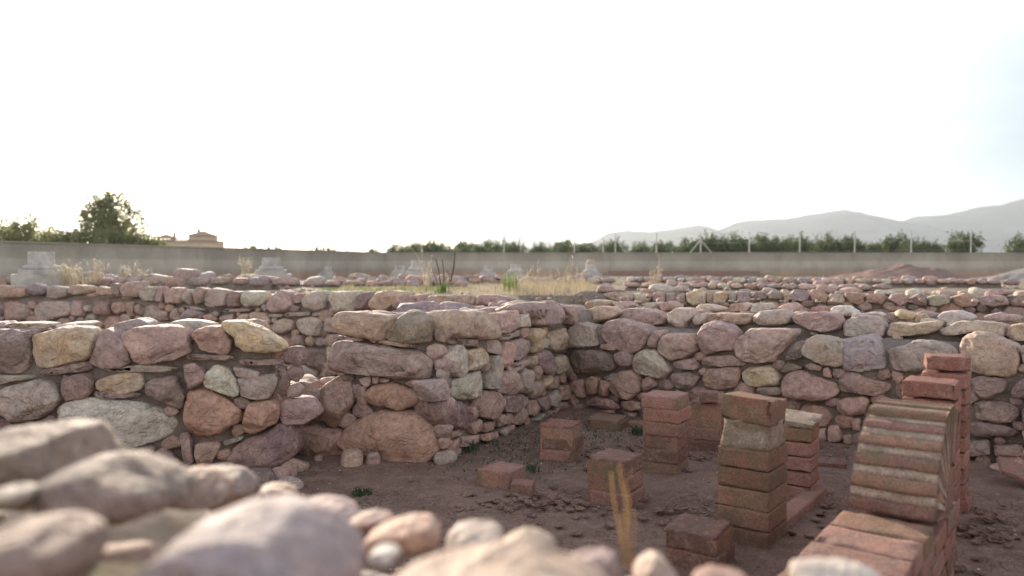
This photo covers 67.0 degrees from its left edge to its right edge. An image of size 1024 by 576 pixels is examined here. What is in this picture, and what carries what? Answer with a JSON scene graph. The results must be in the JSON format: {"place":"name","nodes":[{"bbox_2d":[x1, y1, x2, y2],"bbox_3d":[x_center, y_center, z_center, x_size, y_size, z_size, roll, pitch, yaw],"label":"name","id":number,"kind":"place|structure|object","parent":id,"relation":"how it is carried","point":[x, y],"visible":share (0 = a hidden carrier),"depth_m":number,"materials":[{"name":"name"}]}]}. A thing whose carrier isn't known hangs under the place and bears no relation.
{"place":"outdoors","nodes":[
{"label":"outdoors","id":0,"kind":"place"},
{"bbox_2d":[444,230,562,251],"bbox_3d":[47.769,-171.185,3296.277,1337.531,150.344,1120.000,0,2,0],"label":"distant mountains","id":1,"kind":"structure","parent":0,"point":[517,235],"depth_m":3159.05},
{"bbox_2d":[0,0,1023,251],"label":"sky","id":2,"kind":"structure","parent":0,"point":[359,125],"materials":[{"name":"white"}]},
{"bbox_2d":[78,275,1023,575],"bbox_3d":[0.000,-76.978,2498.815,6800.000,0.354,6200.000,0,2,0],"label":"ground","id":3,"kind":"structure","parent":0,"point":[114,569],"depth_m":11.31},
{"bbox_2d":[0,211,60,243],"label":"bush","id":4,"kind":"object","parent":3,"relation":"on","point":[10,232],"visible":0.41,"depth_m":23.57,"materials":[{"name":"green plant"}]},
{"bbox_2d":[11,252,71,286],"bbox_3d":[-7.544,-0.231,12.399,0.808,0.700,0.808,-1,2,-31],"label":"column base","id":5,"kind":"object","parent":3,"relation":"on","point":[37,268],"visible":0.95,"depth_m":12.15,"materials":[{"name":"stone"}]},
{"bbox_2d":[10,219,78,244],"bbox_3d":[-15.964,-1.238,25.919,2.944,2.293,3.443,1,2,21],"label":"bush","id":6,"kind":"object","parent":3,"relation":"on","point":[67,237],"visible":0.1,"depth_m":26.18,"materials":[{"name":"green plant"}]},
{"bbox_2d":[45,259,81,285],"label":"dry weed","id":7,"kind":"object","parent":3,"relation":"on","point":[65,279],"visible":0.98,"depth_m":11.98,"materials":[{"name":"plant"}]},
{"bbox_2d":[34,220,112,245],"bbox_3d":[-16.228,-1.300,28.000,3.478,2.291,2.932,-1,2,-26],"label":"bush","id":8,"kind":"object","parent":3,"relation":"on","point":[91,239],"visible":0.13,"depth_m":28.13,"materials":[{"name":"green plant"}]},
{"bbox_2d":[67,264,87,284],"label":"dry weed","id":9,"kind":"object","parent":3,"relation":"on","point":[81,279],"visible":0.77,"depth_m":12.61,"materials":[{"name":"plant"}]},
{"bbox_2d":[55,218,141,244],"bbox_3d":[-16.210,-1.467,29.930,3.818,2.543,3.266,-2,2,-45],"label":"bush","id":10,"kind":"object","parent":3,"relation":"on","point":[121,235],"visible":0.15,"depth_m":29.89,"materials":[{"name":"green plant"}]},
{"bbox_2d":[86,258,110,283],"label":"dry weed","id":11,"kind":"object","parent":3,"relation":"on","point":[97,280],"visible":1,"depth_m":12.99,"materials":[{"name":"plant"}]},
{"bbox_2d":[73,186,157,237],"bbox_3d":[-17.108,-2.297,32.962,2.922,3.974,3.273,1,2,33],"label":"broadleaf tree","id":12,"kind":"object","parent":3,"relation":"on","point":[111,214],"visible":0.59,"depth_m":32.52,"materials":[{"name":"green plant"}]},
{"bbox_2d":[100,224,168,245],"bbox_3d":[-15.376,-1.417,30.866,3.580,2.359,3.018,0,2,10],"label":"bush","id":13,"kind":"object","parent":3,"relation":"on","point":[140,239],"visible":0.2,"depth_m":30.53,"materials":[{"name":"green plant"}]},
{"bbox_2d":[117,227,172,247],"bbox_3d":[-14.746,-1.342,30.915,2.786,2.169,3.257,-1,2,-35],"label":"bush","id":14,"kind":"object","parent":3,"relation":"on","point":[148,239],"visible":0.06,"depth_m":30.69,"materials":[{"name":"green plant"}]},
{"bbox_2d":[4,268,300,290],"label":"stone wall","id":15,"kind":"structure","parent":3,"relation":"on","point":[192,279],"depth_m":12.88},
{"bbox_2d":[110,261,140,277],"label":"dry weed","id":16,"kind":"object","parent":15,"relation":"on","point":[128,269],"visible":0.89,"depth_m":13.41,"materials":[{"name":"plant"}]},
{"bbox_2d":[156,229,226,248],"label":"farmhouse","id":17,"kind":"object","parent":3,"relation":"on","point":[199,238],"visible":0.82,"depth_m":93.13,"materials":[{"name":"tile"}]},
{"bbox_2d":[237,257,252,275],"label":"dry weed","id":18,"kind":"object","parent":3,"relation":"on","point":[247,273],"visible":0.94,"depth_m":14.18,"materials":[{"name":"plant"}]},
{"bbox_2d":[251,258,291,276],"bbox_3d":[-4.631,-0.258,14.899,0.731,0.655,0.731,-1,2,-17],"label":"column base","id":19,"kind":"object","parent":3,"relation":"on","point":[271,267],"visible":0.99,"depth_m":14.69,"materials":[{"name":"stone"}]},
{"bbox_2d":[0,281,601,383],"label":"stone wall","id":20,"kind":"structure","parent":3,"relation":"on","point":[292,317],"depth_m":9.95,"materials":[{"name":"stone"}]},
{"bbox_2d":[433,253,455,284],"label":"dead stems","id":21,"kind":"object","parent":20,"relation":"on","point":[450,279],"visible":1,"depth_m":10.59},
{"bbox_2d":[317,267,335,278],"bbox_3d":[-5.902,-0.351,24.601,0.731,0.655,0.731,0,2,-13],"label":"column base","id":22,"kind":"object","parent":3,"relation":"on","point":[327,272],"visible":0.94,"depth_m":24.39,"materials":[{"name":"stone"}]},
{"bbox_2d":[233,274,468,286],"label":"stone wall","id":23,"kind":"structure","parent":3,"relation":"on","point":[320,281],"depth_m":14.28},
{"bbox_2d":[383,242,403,251],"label":"orange tree","id":24,"kind":"object","parent":3,"relation":"on","point":[393,248],"visible":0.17,"depth_m":70.61,"materials":[{"name":"green plant"}]},
{"bbox_2d":[389,266,405,276],"bbox_3d":[-3.764,-0.425,25.999,0.731,0.655,0.731,0,2,-8],"label":"column base","id":25,"kind":"object","parent":3,"relation":"on","point":[398,270],"visible":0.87,"depth_m":25.82,"materials":[{"name":"stone"}]},
{"bbox_2d":[402,237,425,251],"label":"orange tree","id":26,"kind":"object","parent":3,"relation":"on","point":[415,245],"visible":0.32,"depth_m":69.53,"materials":[{"name":"green plant"}]},
{"bbox_2d":[405,261,432,275],"bbox_3d":[-2.305,-0.341,18.999,0.731,0.655,0.731,0,2,-7],"label":"column base","id":27,"kind":"object","parent":3,"relation":"on","point":[415,268],"visible":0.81,"depth_m":18.78,"materials":[{"name":"stone"}]},
{"bbox_2d":[413,241,431,290],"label":"dry grass clump","id":28,"kind":"object","parent":3,"relation":"on","point":[429,272],"visible":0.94,"depth_m":11.59,"materials":[{"name":"plant"}]},
{"bbox_2d":[418,237,446,251],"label":"orange tree","id":29,"kind":"object","parent":3,"relation":"on","point":[429,246],"visible":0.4,"depth_m":54.12,"materials":[{"name":"green plant"}]},
{"bbox_2d":[0,418,879,575],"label":"stone wall","id":30,"kind":"structure","parent":3,"relation":"on","point":[78,497],"depth_m":1.06,"materials":[{"name":"stone"}]},
{"bbox_2d":[611,463,634,566],"bbox_3d":[0.212,0.434,1.483,0.049,0.188,0.032,1,2,39],"label":"dry stalk","id":31,"kind":"object","parent":30,"relation":"on","point":[621,541],"visible":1,"depth_m":1.48,"materials":[{"name":"plant"}]},
{"bbox_2d":[433,275,448,292],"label":"green tuft","id":32,"kind":"object","parent":3,"relation":"on","point":[442,287],"visible":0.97,"depth_m":10.59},
{"bbox_2d":[301,275,598,295],"bbox_3d":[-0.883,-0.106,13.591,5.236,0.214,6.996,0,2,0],"label":"grass","id":33,"kind":"structure","parent":3,"relation":"on","point":[537,289],"depth_m":11.62,"materials":[{"name":"plant"}]},
{"bbox_2d":[446,240,472,251],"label":"orange tree","id":34,"kind":"object","parent":3,"relation":"on","point":[463,249],"visible":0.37,"depth_m":56.33,"materials":[{"name":"green plant"}]},
{"bbox_2d":[451,238,482,249],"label":"orange tree","id":35,"kind":"object","parent":3,"relation":"on","point":[469,244],"visible":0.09,"depth_m":64.26,"materials":[{"name":"green plant"}]},
{"bbox_2d":[348,273,615,284],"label":"stone wall","id":36,"kind":"structure","parent":3,"relation":"on","point":[479,278],"depth_m":16.14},
{"bbox_2d":[470,242,493,251],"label":"orange tree","id":37,"kind":"object","parent":3,"relation":"on","point":[482,249],"visible":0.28,"depth_m":53.99,"materials":[{"name":"green plant"}]},
{"bbox_2d":[480,266,497,275],"bbox_3d":[-0.869,-0.483,27.998,0.731,0.655,0.731,0,2,-2],"label":"column base","id":38,"kind":"object","parent":3,"relation":"on","point":[488,270],"visible":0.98,"depth_m":27.78,"materials":[{"name":"stone"}]},
{"bbox_2d":[482,238,502,251],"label":"orange tree","id":39,"kind":"object","parent":3,"relation":"on","point":[496,247],"visible":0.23,"depth_m":68.24,"materials":[{"name":"green plant"}]},
{"bbox_2d":[501,268,519,291],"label":"green tuft","id":40,"kind":"object","parent":3,"relation":"on","point":[511,283],"visible":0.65,"depth_m":11.19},
{"bbox_2d":[0,241,1023,284],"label":"boundary wall","id":41,"kind":"structure","parent":3,"relation":"on","point":[169,261],"depth_m":29.80,"materials":[{"name":"concrete"}]},
{"bbox_2d":[496,238,528,251],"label":"orange tree","id":42,"kind":"object","parent":3,"relation":"on","point":[516,248],"visible":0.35,"depth_m":54.23,"materials":[{"name":"green plant"}]},
{"bbox_2d":[504,264,526,277],"bbox_3d":[0.132,-0.417,23.999,0.731,0.655,0.731,0,2,0],"label":"column base","id":43,"kind":"object","parent":3,"relation":"on","point":[516,268],"visible":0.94,"depth_m":23.78,"materials":[{"name":"stone"}]},
{"bbox_2d":[518,260,551,287],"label":"dry grass clump","id":44,"kind":"object","parent":3,"relation":"on","point":[527,278],"visible":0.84,"depth_m":12.55,"materials":[{"name":"plant"}]},
{"bbox_2d":[528,241,548,251],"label":"orange tree","id":45,"kind":"object","parent":3,"relation":"on","point":[540,248],"visible":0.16,"depth_m":58.37,"materials":[{"name":"green plant"}]},
{"bbox_2d":[548,239,575,251],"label":"orange tree","id":46,"kind":"object","parent":3,"relation":"on","point":[563,248],"visible":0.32,"depth_m":61.46,"materials":[{"name":"green plant"}]},
{"bbox_2d":[545,256,584,287],"bbox_3d":[0.905,-0.279,12.964,0.721,0.554,0.740,1,2,31],"label":"dry grass clump","id":47,"kind":"object","parent":3,"relation":"on","point":[582,280],"visible":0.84,"depth_m":12.99,"materials":[{"name":"plant"}]},
{"bbox_2d":[567,241,592,251],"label":"orange tree","id":48,"kind":"object","parent":3,"relation":"on","point":[581,248],"visible":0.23,"depth_m":57.14,"materials":[{"name":"green plant"}]},
{"bbox_2d":[583,260,601,276],"bbox_3d":[2.602,-0.527,25.496,0.731,0.817,0.731,0,2,6],"label":"column base","id":49,"kind":"object","parent":3,"relation":"on","point":[591,269],"visible":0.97,"depth_m":25.33,"materials":[{"name":"stone"}]},
{"bbox_2d":[594,236,631,251],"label":"orange tree","id":50,"kind":"object","parent":3,"relation":"on","point":[611,247],"visible":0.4,"depth_m":54.10,"materials":[{"name":"green plant"}]},
{"bbox_2d":[250,275,1023,302],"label":"surface rubble","id":51,"kind":"object","parent":3,"relation":"on","point":[660,299],"visible":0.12,"depth_m":9.60,"materials":[{"name":"stone"}]},
{"bbox_2d":[628,241,650,251],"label":"orange tree","id":52,"kind":"object","parent":3,"relation":"on","point":[637,248],"visible":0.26,"depth_m":56.05,"materials":[{"name":"green plant"}]},
{"bbox_2d":[648,240,673,251],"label":"orange tree","id":53,"kind":"object","parent":3,"relation":"on","point":[661,249],"visible":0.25,"depth_m":58.11,"materials":[{"name":"green plant"}]},
{"bbox_2d":[652,239,678,251],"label":"orange tree","id":54,"kind":"object","parent":3,"relation":"on","point":[670,244],"visible":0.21,"depth_m":69.69,"materials":[{"name":"green plant"}]},
{"bbox_2d":[603,271,778,276],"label":"brick curb","id":55,"kind":"structure","parent":3,"relation":"on","point":[694,273],"depth_m":28.51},
{"bbox_2d":[675,236,706,251],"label":"orange tree","id":56,"kind":"object","parent":3,"relation":"on","point":[683,246],"visible":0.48,"depth_m":56.01,"materials":[{"name":"green plant"}]},
{"bbox_2d":[695,229,731,251],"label":"orange tree","id":57,"kind":"object","parent":3,"relation":"on","point":[710,242],"visible":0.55,"depth_m":56.12,"materials":[{"name":"green plant"}]},
{"bbox_2d":[715,230,748,251],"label":"orange tree","id":58,"kind":"object","parent":3,"relation":"on","point":[734,246],"visible":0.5,"depth_m":55.99,"materials":[{"name":"green plant"}]},
{"bbox_2d":[623,279,891,291],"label":"stone wall","id":59,"kind":"structure","parent":3,"relation":"on","point":[734,285],"depth_m":12.15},
{"bbox_2d":[649,254,662,283],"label":"dry grass clump","id":60,"kind":"object","parent":59,"relation":"on","point":[658,278],"visible":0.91,"depth_m":12.45,"materials":[{"name":"plant"}]},
{"bbox_2d":[503,230,1012,251],"bbox_3d":[10.416,-1.380,31.177,21.523,1.965,0.056,0,2,0],"label":"wire fence","id":61,"kind":"object","parent":3,"relation":"on","point":[700,241],"visible":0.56,"depth_m":31.15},
{"bbox_2d":[744,231,775,251],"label":"orange tree","id":62,"kind":"object","parent":3,"relation":"on","point":[762,244],"visible":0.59,"depth_m":55.90,"materials":[{"name":"green plant"}]},
{"bbox_2d":[768,236,797,251],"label":"orange tree","id":63,"kind":"object","parent":3,"relation":"on","point":[783,245],"visible":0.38,"depth_m":55.61,"materials":[{"name":"green plant"}]},
{"bbox_2d":[564,299,1023,463],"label":"stone wall","id":64,"kind":"structure","parent":3,"relation":"on","point":[841,368],"depth_m":5.95,"materials":[{"name":"stone"}]},
{"bbox_2d":[573,284,1023,325],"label":"stone wall","id":65,"kind":"structure","parent":3,"relation":"on","point":[939,301],"depth_m":9.41,"materials":[{"name":"stone"}]},
{"bbox_2d":[782,231,821,251],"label":"orange tree","id":66,"kind":"object","parent":3,"relation":"on","point":[804,244],"visible":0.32,"depth_m":58.15,"materials":[{"name":"green plant"}]},
{"bbox_2d":[627,274,1019,287],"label":"stone wall","id":67,"kind":"structure","parent":3,"relation":"on","point":[930,281],"depth_m":14.00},
{"bbox_2d":[809,230,844,251],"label":"orange tree","id":68,"kind":"object","parent":3,"relation":"on","point":[829,247],"visible":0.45,"depth_m":59.26,"materials":[{"name":"green plant"}]},
{"bbox_2d":[837,232,868,251],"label":"orange tree","id":69,"kind":"object","parent":3,"relation":"on","point":[849,246],"visible":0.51,"depth_m":59.21,"materials":[{"name":"green plant"}]},
{"bbox_2d":[864,243,886,251],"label":"orange tree","id":70,"kind":"object","parent":3,"relation":"on","point":[874,248],"visible":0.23,"depth_m":57.65,"materials":[{"name":"green plant"}]},
{"bbox_2d":[876,229,913,251],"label":"orange tree","id":71,"kind":"object","parent":3,"relation":"on","point":[889,243],"visible":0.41,"depth_m":60.20,"materials":[{"name":"green plant"}]},
{"bbox_2d":[830,263,974,278],"bbox_3d":[12.585,-0.539,24.995,4.400,0.547,4.000,0,2,0],"label":"soil heap","id":72,"kind":"object","parent":3,"relation":"on","point":[899,270],"visible":0.73,"depth_m":23.95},
{"bbox_2d":[895,236,934,251],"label":"orange tree","id":73,"kind":"object","parent":3,"relation":"on","point":[915,248],"visible":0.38,"depth_m":54.09,"materials":[{"name":"green plant"}]},
{"bbox_2d":[920,239,942,251],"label":"orange tree","id":74,"kind":"object","parent":3,"relation":"on","point":[935,247],"visible":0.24,"depth_m":58.73,"materials":[{"name":"green plant"}]},
{"bbox_2d":[939,231,985,251],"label":"orange tree","id":75,"kind":"object","parent":3,"relation":"on","point":[957,246],"visible":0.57,"depth_m":54.97,"materials":[{"name":"green plant"}]},
{"bbox_2d":[978,269,1023,279],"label":"gravel heap","id":76,"kind":"object","parent":3,"relation":"on","point":[1017,274],"visible":0.48,"depth_m":21.85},
{"bbox_2d":[1001,230,1023,251],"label":"orange tree","id":77,"kind":"object","parent":3,"relation":"on","point":[1017,246],"visible":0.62,"depth_m":61.55,"materials":[{"name":"green plant"}]},
{"bbox_2d":[247,407,1023,575],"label":"pit floor","id":78,"kind":"structure","parent":0,"point":[400,489],"depth_m":4.37,"materials":[{"name":"soil"}]},
{"bbox_2d":[0,317,323,471],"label":"stone wall","id":79,"kind":"structure","parent":78,"relation":"on","point":[189,392],"depth_m":4.77,"materials":[{"name":"stone"}]},
{"bbox_2d":[249,468,275,489],"bbox_3d":[-1.502,1.138,4.592,0.212,0.133,0.174,0,2,0],"label":"loose stone","id":80,"kind":"object","parent":78,"relation":"on","point":[265,475],"visible":0.41,"depth_m":4.54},
{"bbox_2d":[272,466,289,481],"bbox_3d":[-1.399,1.142,4.668,0.116,0.116,0.116,0,2,0],"label":"loose stone","id":81,"kind":"object","parent":78,"relation":"on","point":[280,472],"visible":0.41,"depth_m":4.64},
{"bbox_2d":[280,462,297,475],"bbox_3d":[-1.395,1.141,4.814,0.114,0.108,0.121,0,2,0],"label":"loose stone","id":82,"kind":"object","parent":78,"relation":"on","point":[292,468],"visible":0.51,"depth_m":4.78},
{"bbox_2d":[277,476,303,488],"bbox_3d":[-1.307,1.154,4.556,0.155,0.081,0.107,0,2,0],"label":"loose stone","id":83,"kind":"object","parent":78,"relation":"on","point":[298,483],"visible":0.52,"depth_m":4.53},
{"bbox_2d":[285,374,370,455],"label":"stone wall","id":84,"kind":"structure","parent":78,"relation":"on","point":[334,395],"depth_m":5.27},
{"bbox_2d":[341,448,362,466],"bbox_3d":[-1.050,1.126,5.080,0.153,0.127,0.196,0,2,0],"label":"loose stone","id":85,"kind":"object","parent":78,"relation":"on","point":[352,457],"visible":0.84,"depth_m":5.01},
{"bbox_2d":[351,486,373,496],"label":"green weed","id":86,"kind":"object","parent":78,"relation":"on","point":[359,491],"visible":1,"depth_m":4.39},
{"bbox_2d":[365,451,380,464],"bbox_3d":[-0.918,1.133,5.104,0.100,0.100,0.117,0,2,0],"label":"loose stone","id":87,"kind":"object","parent":78,"relation":"on","point":[373,458],"visible":0.85,"depth_m":5.06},
{"bbox_2d":[433,450,456,464],"bbox_3d":[-0.443,1.133,5.159,0.134,0.095,0.178,1,2,20],"label":"loose stone","id":88,"kind":"object","parent":78,"relation":"on","point":[444,457],"visible":0.97,"depth_m":5.11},
{"bbox_2d":[327,300,586,461],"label":"stone wall","id":89,"kind":"structure","parent":78,"relation":"on","point":[434,377],"depth_m":5.26,"materials":[{"name":"stone"}]},
{"bbox_2d":[464,441,479,450],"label":"green weed","id":90,"kind":"object","parent":78,"relation":"on","point":[471,447],"visible":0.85,"depth_m":5.44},
{"bbox_2d":[476,460,526,488],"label":"brick pillar","id":91,"kind":"structure","parent":78,"relation":"on","point":[499,474],"depth_m":4.61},
{"bbox_2d":[510,479,534,493],"bbox_3d":[0.062,1.158,4.499,0.134,0.070,0.113,0,2,10],"label":"loose brick","id":92,"kind":"object","parent":78,"relation":"on","point":[522,486],"visible":0.95,"depth_m":4.45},
{"bbox_2d":[523,462,540,472],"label":"green weed","id":93,"kind":"object","parent":78,"relation":"on","point":[531,468],"visible":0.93,"depth_m":4.89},
{"bbox_2d":[539,418,583,461],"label":"brick pillar","id":94,"kind":"structure","parent":78,"relation":"on","point":[561,440],"depth_m":5.23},
{"bbox_2d":[588,413,628,430],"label":"brick pillar","id":95,"kind":"structure","parent":78,"relation":"on","point":[613,422],"depth_m":6.18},
{"bbox_2d":[588,448,644,509],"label":"brick pillar","id":96,"kind":"structure","parent":78,"relation":"on","point":[603,464],"depth_m":4.26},
{"bbox_2d":[406,413,848,481],"bbox_3d":[0.943,1.118,5.948,3.876,0.028,2.591,0,2,0],"label":"moss","id":97,"kind":"object","parent":78,"relation":"on","point":[539,440],"visible":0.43,"depth_m":5.58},
{"bbox_2d":[627,420,642,426],"bbox_3d":[1.021,1.111,6.295,0.170,0.052,0.122,1,2,24],"label":"loose brick","id":98,"kind":"object","parent":78,"relation":"on","point":[638,423],"visible":0.56,"depth_m":6.25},
{"bbox_2d":[629,424,642,434],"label":"green weed","id":99,"kind":"object","parent":78,"relation":"on","point":[636,430],"visible":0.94,"depth_m":5.94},
{"bbox_2d":[641,390,691,474],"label":"brick pillar","id":100,"kind":"structure","parent":78,"relation":"on","point":[667,415],"depth_m":4.89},
{"bbox_2d":[365,441,1023,575],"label":"mud flakes","id":101,"kind":"object","parent":78,"relation":"on","point":[552,497],"visible":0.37,"depth_m":4.10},
{"bbox_2d":[665,513,734,569],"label":"brick pillar","id":102,"kind":"structure","parent":78,"relation":"on","point":[694,542],"depth_m":3.36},
{"bbox_2d":[688,396,723,452],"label":"brick pillar","id":103,"kind":"structure","parent":78,"relation":"on","point":[706,423],"depth_m":5.46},
{"bbox_2d":[699,390,717,402],"bbox_3d":[1.387,0.765,5.457,0.131,0.080,0.113,0,2,14],"label":"loose brick","id":104,"kind":"object","parent":103,"relation":"on","point":[708,396],"visible":1,"depth_m":5.41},
{"bbox_2d":[717,391,787,549],"bbox_3d":[1.167,0.868,3.748,0.260,0.717,0.275,1,2,36],"label":"brick pillar","id":105,"kind":"object","parent":78,"relation":"on","point":[752,476],"visible":0.94,"depth_m":3.65,"materials":[{"name":"brick"}]},
{"bbox_2d":[784,408,822,496],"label":"brick pillar","id":106,"kind":"structure","parent":78,"relation":"on","point":[801,429],"depth_m":4.38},
{"bbox_2d":[787,486,826,529],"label":"brick kerb","id":107,"kind":"structure","parent":78,"relation":"on","point":[800,504],"depth_m":4.15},
{"bbox_2d":[818,456,845,468],"bbox_3d":[2.071,1.152,5.100,0.241,0.045,0.164,1,2,20],"label":"loose brick","id":108,"kind":"object","parent":78,"relation":"on","point":[832,462],"visible":0.59,"depth_m":5.04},
{"bbox_2d":[778,398,959,575],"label":"arch wall","id":109,"kind":"structure","parent":78,"relation":"on","point":[902,491],"depth_m":2.89,"materials":[{"name":"brick"}]},
{"bbox_2d":[902,375,961,531],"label":"brick pillar","id":110,"kind":"structure","parent":78,"relation":"on","point":[928,389],"depth_m":3.80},
{"bbox_2d":[921,353,971,499],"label":"brick pillar","id":111,"kind":"structure","parent":78,"relation":"on","point":[948,366],"depth_m":4.11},
{"bbox_2d":[960,492,973,512],"bbox_3d":[2.417,1.156,4.189,0.122,0.072,0.202,1,2,38],"label":"loose brick","id":112,"kind":"object","parent":78,"relation":"on","point":[966,504],"visible":0.35,"depth_m":4.09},
{"bbox_2d":[997,456,1023,482],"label":"loose brick","id":113,"kind":"object","parent":78,"relation":"on","point":[1009,468],"visible":1,"depth_m":4.59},
{"bbox_2d":[302,407,1022,567],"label":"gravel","id":114,"kind":"structure","parent":0,"point":[1014,534],"depth_m":4.58,"materials":[{"name":"stone"}]},
{"bbox_2d":[586,199,1023,251],"bbox_3d":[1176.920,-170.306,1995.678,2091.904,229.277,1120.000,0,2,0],"label":"mountains","id":115,"kind":"structure","parent":0,"point":[995,225],"depth_m":1815.86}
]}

